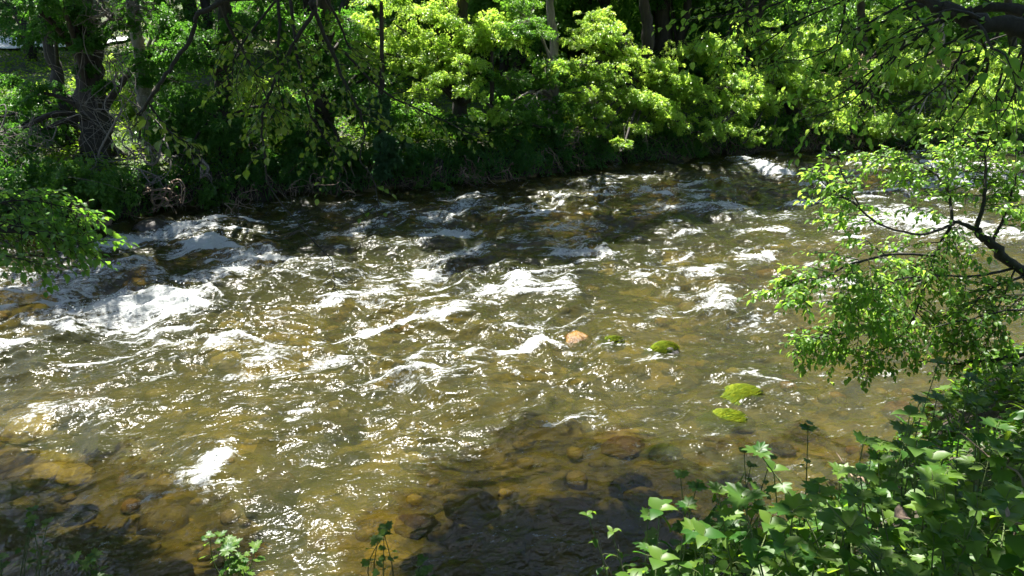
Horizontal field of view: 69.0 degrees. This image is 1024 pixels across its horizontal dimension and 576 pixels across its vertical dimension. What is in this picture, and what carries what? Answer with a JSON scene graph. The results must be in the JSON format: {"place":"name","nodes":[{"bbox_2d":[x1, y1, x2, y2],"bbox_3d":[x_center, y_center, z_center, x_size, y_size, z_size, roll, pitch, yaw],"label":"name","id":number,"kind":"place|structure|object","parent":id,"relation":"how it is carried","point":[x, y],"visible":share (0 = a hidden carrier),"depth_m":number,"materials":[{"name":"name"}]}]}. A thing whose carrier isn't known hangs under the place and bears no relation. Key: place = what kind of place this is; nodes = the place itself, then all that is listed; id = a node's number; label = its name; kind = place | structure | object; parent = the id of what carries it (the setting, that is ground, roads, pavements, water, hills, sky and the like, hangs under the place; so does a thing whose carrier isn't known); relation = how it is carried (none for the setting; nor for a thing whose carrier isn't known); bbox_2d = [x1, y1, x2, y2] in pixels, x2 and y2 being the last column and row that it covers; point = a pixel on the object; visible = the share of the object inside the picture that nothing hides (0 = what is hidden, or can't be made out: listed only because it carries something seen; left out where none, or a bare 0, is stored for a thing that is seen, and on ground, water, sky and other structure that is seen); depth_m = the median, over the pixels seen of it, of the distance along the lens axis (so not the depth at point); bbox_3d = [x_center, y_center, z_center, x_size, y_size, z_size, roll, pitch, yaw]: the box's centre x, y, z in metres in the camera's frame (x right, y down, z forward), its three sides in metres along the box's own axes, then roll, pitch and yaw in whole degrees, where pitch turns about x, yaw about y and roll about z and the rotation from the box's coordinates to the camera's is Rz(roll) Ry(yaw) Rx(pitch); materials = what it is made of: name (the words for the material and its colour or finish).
{"place":"outdoors","nodes":[
{"label":"outdoors","id":0,"kind":"place"},
{"bbox_2d":[0,0,1023,575],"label":"ground","id":1,"kind":"structure","parent":0,"point":[328,508],"depth_m":10.22,"materials":[{"name":"soil"}]},
{"bbox_2d":[0,144,56,217],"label":"shrub","id":2,"kind":"object","parent":1,"relation":"on","point":[15,175],"visible":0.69,"depth_m":14.19,"materials":[{"name":"green plant"}]},
{"bbox_2d":[0,104,62,163],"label":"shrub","id":3,"kind":"object","parent":1,"relation":"on","point":[19,134],"visible":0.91,"depth_m":14.15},
{"bbox_2d":[12,504,54,575],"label":"plant","id":4,"kind":"object","parent":1,"relation":"on","point":[30,520],"visible":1,"depth_m":5.16,"materials":[{"name":"green plant"}]},
{"bbox_2d":[0,0,70,60],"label":"woodland tree","id":5,"kind":"object","parent":1,"relation":"on","point":[8,22],"visible":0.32,"depth_m":25.66,"materials":[{"name":"green plant"}]},
{"bbox_2d":[0,1,80,146],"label":"slim leaning tree","id":6,"kind":"object","parent":1,"relation":"on","point":[52,51],"visible":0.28,"depth_m":17.35,"materials":[{"name":"green plant"}]},
{"bbox_2d":[3,102,78,151],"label":"shrub","id":7,"kind":"object","parent":1,"relation":"on","point":[55,107],"visible":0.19,"depth_m":17.52,"materials":[{"name":"green plant"}]},
{"bbox_2d":[28,157,110,207],"bbox_3d":[-8.655,-2.028,14.407,1.474,0.983,1.061,11,22,27],"label":"shrub","id":8,"kind":"object","parent":1,"relation":"on","point":[56,181],"visible":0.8,"depth_m":14.24,"materials":[{"name":"green plant"}]},
{"bbox_2d":[0,186,138,297],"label":"streamside alder","id":9,"kind":"object","parent":1,"relation":"on","point":[42,229],"visible":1,"depth_m":7.07,"materials":[{"name":"green plant"}]},
{"bbox_2d":[66,547,112,575],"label":"plant","id":10,"kind":"object","parent":1,"relation":"on","point":[88,560],"visible":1,"depth_m":5.01,"materials":[{"name":"green plant"}]},
{"bbox_2d":[68,53,138,121],"bbox_3d":[-10.731,-5.258,20.204,2.442,2.097,1.852,0,20,0],"label":"shrub","id":11,"kind":"object","parent":1,"relation":"on","point":[129,109],"visible":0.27,"depth_m":20.02,"materials":[{"name":"green plant"}]},
{"bbox_2d":[62,155,144,220],"bbox_3d":[-8.267,-1.967,14.889,1.537,1.400,1.526,0,20,0],"label":"shrub","id":12,"kind":"object","parent":1,"relation":"on","point":[104,199],"visible":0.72,"depth_m":14.71,"materials":[{"name":"green plant"}]},
{"bbox_2d":[0,0,218,167],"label":"vine covered tree","id":13,"kind":"object","parent":1,"relation":"on","point":[93,77],"visible":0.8,"depth_m":15.87,"materials":[{"name":"green plant"}]},
{"bbox_2d":[46,0,190,222],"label":"dead vine","id":14,"kind":"object","parent":13,"relation":"hanging from","point":[115,118],"visible":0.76,"depth_m":15.43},
{"bbox_2d":[73,0,171,45],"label":"dead vine","id":15,"kind":"object","parent":13,"relation":"attached to","point":[127,4],"visible":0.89,"depth_m":15.02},
{"bbox_2d":[121,164,184,200],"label":"shrub","id":16,"kind":"object","parent":1,"relation":"on","point":[167,180],"visible":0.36,"depth_m":15.98,"materials":[{"name":"green plant"}]},
{"bbox_2d":[128,95,190,152],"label":"shrub","id":17,"kind":"object","parent":1,"relation":"on","point":[154,137],"visible":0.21,"depth_m":17.64,"materials":[{"name":"green plant"}]},
{"bbox_2d":[125,5,198,133],"bbox_3d":[-7.575,-6.749,16.520,3.913,7.285,8.706,-1,20,-4],"label":"grey forked tree","id":18,"kind":"object","parent":1,"relation":"on","point":[147,82],"visible":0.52,"depth_m":18.10,"materials":[{"name":"green plant"}]},
{"bbox_2d":[115,130,217,203],"bbox_3d":[-7.176,-2.647,16.127,1.538,1.821,2.667,9,22,22],"label":"dead vine","id":19,"kind":"object","parent":1,"relation":"on","point":[204,163],"visible":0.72,"depth_m":15.56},
{"bbox_2d":[142,177,208,214],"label":"fallen branches","id":20,"kind":"object","parent":1,"relation":"on","point":[169,195],"visible":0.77,"depth_m":15.75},
{"bbox_2d":[108,0,246,53],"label":"woodland tree","id":21,"kind":"object","parent":1,"relation":"on","point":[206,24],"visible":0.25,"depth_m":27.90,"materials":[{"name":"green plant"}]},
{"bbox_2d":[177,168,249,215],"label":"shrub","id":22,"kind":"object","parent":1,"relation":"on","point":[203,196],"visible":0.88,"depth_m":16.57,"materials":[{"name":"green plant"}]},
{"bbox_2d":[201,530,249,575],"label":"plant","id":23,"kind":"object","parent":1,"relation":"on","point":[237,556],"visible":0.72,"depth_m":5.17,"materials":[{"name":"green plant"}]},
{"bbox_2d":[145,1,318,181],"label":"dark alder","id":24,"kind":"object","parent":1,"relation":"on","point":[218,131],"visible":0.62,"depth_m":16.84,"materials":[{"name":"green plant"}]},
{"bbox_2d":[219,539,265,575],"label":"plant","id":25,"kind":"object","parent":1,"relation":"on","point":[238,566],"visible":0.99,"depth_m":5.09,"materials":[{"name":"green plant"}]},
{"bbox_2d":[209,154,299,199],"bbox_3d":[-6.034,-2.621,17.534,2.276,1.074,1.344,0,20,0],"label":"shrub","id":26,"kind":"object","parent":1,"relation":"on","point":[284,176],"visible":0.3,"depth_m":17.28,"materials":[{"name":"green plant"}]},
{"bbox_2d":[230,0,302,42],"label":"woodland tree","id":27,"kind":"object","parent":1,"relation":"on","point":[248,7],"visible":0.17,"depth_m":30.18,"materials":[{"name":"green plant"}]},
{"bbox_2d":[244,470,301,524],"bbox_3d":[-2.305,2.022,7.184,0.513,0.393,0.662,0,20,0],"label":"boulder","id":28,"kind":"object","parent":1,"relation":"on","point":[277,501],"visible":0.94,"depth_m":7.02,"materials":[{"name":"stone"}]},
{"bbox_2d":[245,0,332,54],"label":"woodland tree","id":29,"kind":"object","parent":1,"relation":"on","point":[304,3],"visible":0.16,"depth_m":28.58,"materials":[{"name":"green plant"}]},
{"bbox_2d":[100,0,494,300],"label":"overhanging alder","id":30,"kind":"object","parent":1,"relation":"on","point":[279,116],"visible":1,"depth_m":4.73,"materials":[{"name":"green plant"}]},
{"bbox_2d":[274,144,347,195],"bbox_3d":[-4.958,-2.846,17.860,1.602,1.118,1.457,12,23,30],"label":"shrub","id":31,"kind":"object","parent":1,"relation":"on","point":[311,159],"visible":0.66,"depth_m":17.67,"materials":[{"name":"green plant"}]},
{"bbox_2d":[256,0,415,167],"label":"dark maple","id":32,"kind":"object","parent":1,"relation":"on","point":[329,80],"visible":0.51,"depth_m":18.07,"materials":[{"name":"green plant"}]},
{"bbox_2d":[323,417,366,446],"bbox_3d":[-1.865,1.607,8.318,0.495,0.298,0.389,0,20,0],"label":"boulder","id":33,"kind":"object","parent":1,"relation":"on","point":[345,432],"visible":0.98,"depth_m":8.20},
{"bbox_2d":[331,0,421,91],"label":"woodland tree","id":34,"kind":"object","parent":1,"relation":"on","point":[341,4],"visible":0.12,"depth_m":24.13,"materials":[{"name":"green plant"}]},
{"bbox_2d":[361,521,398,575],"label":"plant","id":35,"kind":"object","parent":1,"relation":"on","point":[383,529],"visible":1,"depth_m":5.14,"materials":[{"name":"green plant"}]},
{"bbox_2d":[361,1,414,181],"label":"leaved maple","id":36,"kind":"object","parent":1,"relation":"on","point":[388,147],"visible":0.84,"depth_m":17.46,"materials":[{"name":"green leaf"},{"name":"bark"}]},
{"bbox_2d":[360,99,443,139],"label":"shrub","id":37,"kind":"object","parent":1,"relation":"on","point":[405,125],"visible":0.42,"depth_m":20.21,"materials":[{"name":"green plant"}]},
{"bbox_2d":[393,513,440,539],"bbox_3d":[-0.856,2.148,6.748,0.432,0.130,0.368,0,20,0],"label":"boulder","id":38,"kind":"object","parent":1,"relation":"on","point":[416,526],"visible":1,"depth_m":6.68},
{"bbox_2d":[414,159,455,202],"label":"shrub","id":39,"kind":"object","parent":1,"relation":"on","point":[450,194],"visible":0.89,"depth_m":18.34,"materials":[{"name":"green plant"}]},
{"bbox_2d":[343,0,536,140],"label":"sunlit alder","id":40,"kind":"object","parent":1,"relation":"on","point":[450,77],"visible":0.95,"depth_m":18.74,"materials":[{"name":"green plant"}]},
{"bbox_2d":[442,488,501,527],"bbox_3d":[-0.395,2.069,7.030,0.503,0.169,0.598,-14,24,-33],"label":"boulder","id":41,"kind":"object","parent":1,"relation":"on","point":[479,508],"visible":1,"depth_m":6.94,"materials":[{"name":"stone"}]},
{"bbox_2d":[438,0,564,91],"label":"woodland tree","id":42,"kind":"object","parent":1,"relation":"on","point":[503,66],"visible":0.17,"depth_m":24.30,"materials":[{"name":"green plant"}]},
{"bbox_2d":[423,51,589,157],"bbox_3d":[0.278,-5.154,19.999,5.490,3.245,2.460,-12,23,-29],"label":"shaded understorey tree","id":43,"kind":"object","parent":1,"relation":"on","point":[555,126],"visible":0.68,"depth_m":19.66,"materials":[{"name":"green plant"}]},
{"bbox_2d":[439,0,580,98],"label":"woodland tree","id":44,"kind":"object","parent":1,"relation":"on","point":[519,60],"visible":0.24,"depth_m":24.23,"materials":[{"name":"green plant"}]},
{"bbox_2d":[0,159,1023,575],"bbox_3d":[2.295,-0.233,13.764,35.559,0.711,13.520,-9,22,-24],"label":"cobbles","id":45,"kind":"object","parent":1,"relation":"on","point":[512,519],"visible":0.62,"depth_m":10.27,"materials":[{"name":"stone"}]},
{"bbox_2d":[0,21,1023,220],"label":"undergrowth","id":46,"kind":"object","parent":1,"relation":"on","point":[408,82],"visible":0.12,"depth_m":23.32,"materials":[{"name":"green plant"}]},
{"bbox_2d":[13,107,1023,239],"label":"bank growth","id":47,"kind":"object","parent":1,"relation":"on","point":[536,136],"visible":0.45,"depth_m":18.90,"materials":[{"name":"green plant"}]},
{"bbox_2d":[84,127,971,224],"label":"roots","id":48,"kind":"object","parent":1,"relation":"on","point":[709,148],"visible":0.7,"depth_m":19.12,"materials":[{"name":"wood"}]},
{"bbox_2d":[480,0,579,139],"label":"half lit alder","id":49,"kind":"object","parent":1,"relation":"on","point":[518,108],"visible":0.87,"depth_m":19.46,"materials":[{"name":"green plant"}]},
{"bbox_2d":[512,0,606,81],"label":"woodland tree","id":50,"kind":"object","parent":1,"relation":"on","point":[565,50],"visible":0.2,"depth_m":27.92,"materials":[{"name":"green plant"}]},
{"bbox_2d":[529,0,655,83],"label":"woodland tree","id":51,"kind":"object","parent":1,"relation":"on","point":[584,7],"visible":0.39,"depth_m":26.21,"materials":[{"name":"green plant"}]},
{"bbox_2d":[558,92,630,129],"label":"shrub","id":52,"kind":"object","parent":1,"relation":"on","point":[579,114],"visible":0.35,"depth_m":22.64,"materials":[{"name":"green plant"}]},
{"bbox_2d":[579,510,635,575],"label":"leafy plant","id":53,"kind":"object","parent":1,"relation":"on","point":[588,514],"visible":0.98,"depth_m":4.31,"materials":[{"name":"green plant"}]},
{"bbox_2d":[541,0,711,151],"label":"sunlit box elder","id":54,"kind":"object","parent":1,"relation":"on","point":[646,90],"visible":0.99,"depth_m":21.22,"materials":[{"name":"green plant"}]},
{"bbox_2d":[615,497,678,575],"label":"leafy plant","id":55,"kind":"object","parent":1,"relation":"on","point":[656,505],"visible":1,"depth_m":2.94,"materials":[{"name":"green plant"}]},
{"bbox_2d":[627,469,689,575],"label":"leafy plant","id":56,"kind":"object","parent":1,"relation":"on","point":[646,511],"visible":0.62,"depth_m":3.97,"materials":[{"name":"green plant"}]},
{"bbox_2d":[605,0,741,94],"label":"stout tree","id":57,"kind":"object","parent":1,"relation":"on","point":[661,14],"visible":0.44,"depth_m":26.45,"materials":[{"name":"green plant"}]},
{"bbox_2d":[634,0,754,84],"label":"woodland tree","id":58,"kind":"object","parent":1,"relation":"on","point":[680,36],"visible":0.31,"depth_m":26.38,"materials":[{"name":"green plant"}]},
{"bbox_2d":[680,481,750,575],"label":"leafy plant","id":59,"kind":"object","parent":1,"relation":"on","point":[731,520],"visible":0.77,"depth_m":3.26,"materials":[{"name":"green plant"}]},
{"bbox_2d":[665,479,773,575],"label":"leafy plant","id":60,"kind":"object","parent":1,"relation":"on","point":[673,570],"visible":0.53,"depth_m":3.71,"materials":[{"name":"green plant"}]},
{"bbox_2d":[670,0,792,94],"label":"woodland tree","id":61,"kind":"object","parent":1,"relation":"on","point":[733,8],"visible":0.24,"depth_m":26.55,"materials":[{"name":"green plant"}]},
{"bbox_2d":[660,0,839,147],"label":"leaning alder","id":62,"kind":"object","parent":1,"relation":"on","point":[768,96],"visible":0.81,"depth_m":22.72,"materials":[{"name":"green plant"}]},
{"bbox_2d":[733,447,778,575],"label":"leafy plant","id":63,"kind":"object","parent":1,"relation":"on","point":[749,479],"visible":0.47,"depth_m":4.98,"materials":[{"name":"green plant"}]},
{"bbox_2d":[677,511,841,575],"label":"leafy plant","id":64,"kind":"object","parent":1,"relation":"on","point":[829,526],"visible":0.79,"depth_m":2.84,"materials":[{"name":"green plant"}]},
{"bbox_2d":[711,0,826,93],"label":"woodland tree","id":65,"kind":"object","parent":1,"relation":"on","point":[749,53],"visible":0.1,"depth_m":26.19,"materials":[{"name":"green plant"}]},
{"bbox_2d":[723,481,844,575],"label":"leafy plant","id":66,"kind":"object","parent":1,"relation":"on","point":[809,553],"visible":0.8,"depth_m":2.74,"materials":[{"name":"green plant"}]},
{"bbox_2d":[754,458,816,575],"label":"leafy plant","id":67,"kind":"object","parent":1,"relation":"on","point":[804,533],"visible":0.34,"depth_m":3.42,"materials":[{"name":"green plant"}]},
{"bbox_2d":[738,509,865,575],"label":"leafy plant","id":68,"kind":"object","parent":1,"relation":"on","point":[769,520],"visible":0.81,"depth_m":2.99,"materials":[{"name":"green plant"}]},
{"bbox_2d":[754,0,854,76],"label":"woodland tree","id":69,"kind":"object","parent":1,"relation":"on","point":[793,17],"visible":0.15,"depth_m":28.63,"materials":[{"name":"green plant"}]},
{"bbox_2d":[612,343,1023,575],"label":"thicket","id":70,"kind":"object","parent":1,"relation":"on","point":[1014,419],"visible":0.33,"depth_m":5.67,"materials":[{"name":"green plant"}]},
{"bbox_2d":[765,462,899,575],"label":"leafy plant","id":71,"kind":"object","parent":1,"relation":"on","point":[781,543],"visible":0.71,"depth_m":2.90,"materials":[{"name":"green plant"}]},
{"bbox_2d":[651,0,1023,214],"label":"overhanging elm","id":72,"kind":"object","parent":1,"relation":"on","point":[980,21],"visible":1,"depth_m":4.64,"materials":[{"name":"green plant"}]},
{"bbox_2d":[808,462,885,575],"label":"leafy plant","id":73,"kind":"object","parent":1,"relation":"on","point":[835,547],"visible":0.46,"depth_m":3.46,"materials":[{"name":"green plant"}]},
{"bbox_2d":[741,430,954,575],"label":"leafy plant","id":74,"kind":"object","parent":1,"relation":"on","point":[930,537],"visible":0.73,"depth_m":3.18,"materials":[{"name":"green plant"}]},
{"bbox_2d":[788,0,930,141],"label":"upstream alder","id":75,"kind":"object","parent":1,"relation":"on","point":[815,45],"visible":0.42,"depth_m":23.62,"materials":[{"name":"green plant"}]},
{"bbox_2d":[795,0,934,99],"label":"woodland tree","id":76,"kind":"object","parent":1,"relation":"on","point":[888,3],"visible":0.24,"depth_m":25.89,"materials":[{"name":"green plant"}]},
{"bbox_2d":[838,436,909,575],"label":"leafy plant","id":77,"kind":"object","parent":1,"relation":"on","point":[898,443],"visible":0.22,"depth_m":3.69,"materials":[{"name":"green plant"}]},
{"bbox_2d":[737,112,1023,393],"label":"leaning willow","id":78,"kind":"object","parent":1,"relation":"on","point":[874,326],"visible":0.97,"depth_m":6.84,"materials":[{"name":"green plant"}]},
{"bbox_2d":[841,482,932,575],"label":"leafy plant","id":79,"kind":"object","parent":1,"relation":"on","point":[852,491],"visible":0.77,"depth_m":2.61,"materials":[{"name":"green plant"}]},
{"bbox_2d":[801,476,1002,575],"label":"leafy plant","id":80,"kind":"object","parent":1,"relation":"on","point":[855,520],"visible":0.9,"depth_m":2.61,"materials":[{"name":"green plant"}]},
{"bbox_2d":[864,405,967,572],"bbox_3d":[1.774,1.185,3.317,0.499,1.125,0.718,0,20,0],"label":"leafy plant","id":81,"kind":"object","parent":1,"relation":"on","point":[922,505],"visible":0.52,"depth_m":3.19,"materials":[{"name":"green plant"}]},
{"bbox_2d":[862,461,971,575],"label":"leafy plant","id":82,"kind":"object","parent":1,"relation":"on","point":[936,475],"visible":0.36,"depth_m":2.97,"materials":[{"name":"green plant"}]},
{"bbox_2d":[868,23,994,139],"bbox_3d":[13.667,-8.104,23.414,5.416,6.667,3.178,-15,25,-36],"label":"pale twiggy tree","id":83,"kind":"object","parent":1,"relation":"on","point":[921,123],"visible":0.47,"depth_m":23.91,"materials":[{"name":"green plant"}]},
{"bbox_2d":[881,356,990,526],"bbox_3d":[2.636,1.104,4.822,0.456,1.193,0.656,0,20,0],"label":"leafy plant","id":84,"kind":"object","parent":1,"relation":"on","point":[938,424],"visible":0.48,"depth_m":4.74,"materials":[{"name":"green plant"}]},
{"bbox_2d":[866,416,1023,575],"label":"leafy plant","id":85,"kind":"object","parent":1,"relation":"on","point":[1001,447],"visible":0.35,"depth_m":3.24,"materials":[{"name":"green plant"}]},
{"bbox_2d":[881,371,1023,574],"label":"leafy plant","id":86,"kind":"object","parent":1,"relation":"on","point":[978,434],"visible":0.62,"depth_m":3.80,"materials":[{"name":"green plant"}]},
{"bbox_2d":[918,0,1023,92],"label":"woodland tree","id":87,"kind":"object","parent":1,"relation":"on","point":[957,31],"visible":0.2,"depth_m":27.25,"materials":[{"name":"green plant"}]},
{"bbox_2d":[929,481,1023,575],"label":"leafy plant","id":88,"kind":"object","parent":1,"relation":"on","point":[1003,495],"visible":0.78,"depth_m":2.78,"materials":[{"name":"green plant"}]},
{"bbox_2d":[952,0,1023,141],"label":"corner tree","id":89,"kind":"object","parent":1,"relation":"on","point":[1003,124],"visible":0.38,"depth_m":24.06,"materials":[{"name":"green plant"}]},
{"bbox_2d":[0,142,1023,570],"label":"water","id":90,"kind":"structure","parent":0,"point":[150,298],"depth_m":12.53,"materials":[{"name":"liquid"}]},
{"bbox_2d":[0,415,57,445],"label":"boulder","id":91,"kind":"object","parent":90,"relation":"in","point":[22,433],"visible":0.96,"depth_m":8.02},
{"bbox_2d":[0,462,66,503],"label":"boulder","id":92,"kind":"object","parent":90,"relation":"in","point":[43,473],"visible":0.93,"depth_m":7.28,"materials":[{"name":"stone"}]},
{"bbox_2d":[50,463,94,487],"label":"boulder","id":93,"kind":"object","parent":90,"relation":"in","point":[77,474],"visible":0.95,"depth_m":7.38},
{"bbox_2d":[51,389,114,422],"bbox_3d":[-4.949,1.359,8.571,0.633,0.196,0.733,0,20,0],"label":"boulder","id":94,"kind":"object","parent":90,"relation":"in","point":[75,412],"visible":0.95,"depth_m":8.45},
{"bbox_2d":[132,218,167,241],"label":"boulder","id":95,"kind":"object","parent":90,"relation":"in","point":[150,224],"visible":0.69,"depth_m":14.84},
{"bbox_2d":[207,351,242,370],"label":"boulder","id":96,"kind":"object","parent":90,"relation":"in","point":[219,362],"visible":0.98,"depth_m":9.63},
{"bbox_2d":[1,159,1005,473],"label":"spray","id":97,"kind":"object","parent":90,"relation":"on","point":[383,287],"visible":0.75,"depth_m":12.63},
{"bbox_2d":[549,497,593,526],"bbox_3d":[0.544,2.034,6.780,0.417,0.125,0.403,0,20,0],"label":"boulder","id":98,"kind":"object","parent":90,"relation":"in","point":[566,511],"visible":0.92,"depth_m":6.71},
{"bbox_2d":[563,330,594,352],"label":"boulder","id":99,"kind":"object","parent":90,"relation":"in","point":[573,338],"visible":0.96,"depth_m":9.80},
{"bbox_2d":[597,335,625,351],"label":"boulder","id":100,"kind":"object","parent":90,"relation":"in","point":[612,345],"visible":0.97,"depth_m":9.56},
{"bbox_2d":[600,436,644,460],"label":"boulder","id":101,"kind":"object","parent":90,"relation":"in","point":[622,447],"visible":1,"depth_m":7.73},
{"bbox_2d":[638,340,680,363],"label":"boulder","id":102,"kind":"object","parent":90,"relation":"in","point":[665,349],"visible":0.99,"depth_m":9.32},
{"bbox_2d":[640,443,683,465],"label":"boulder","id":103,"kind":"object","parent":90,"relation":"in","point":[664,453],"visible":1,"depth_m":7.48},
{"bbox_2d":[692,408,755,435],"bbox_3d":[2.236,1.437,7.992,0.650,0.210,0.525,-5,21,-13],"label":"boulder","id":104,"kind":"object","parent":90,"relation":"in","point":[713,419],"visible":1,"depth_m":7.88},
{"bbox_2d":[711,383,764,407],"bbox_3d":[2.551,1.204,8.364,0.661,0.164,0.454,-7,21,-17],"label":"boulder","id":105,"kind":"object","parent":90,"relation":"in","point":[741,395],"visible":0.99,"depth_m":8.29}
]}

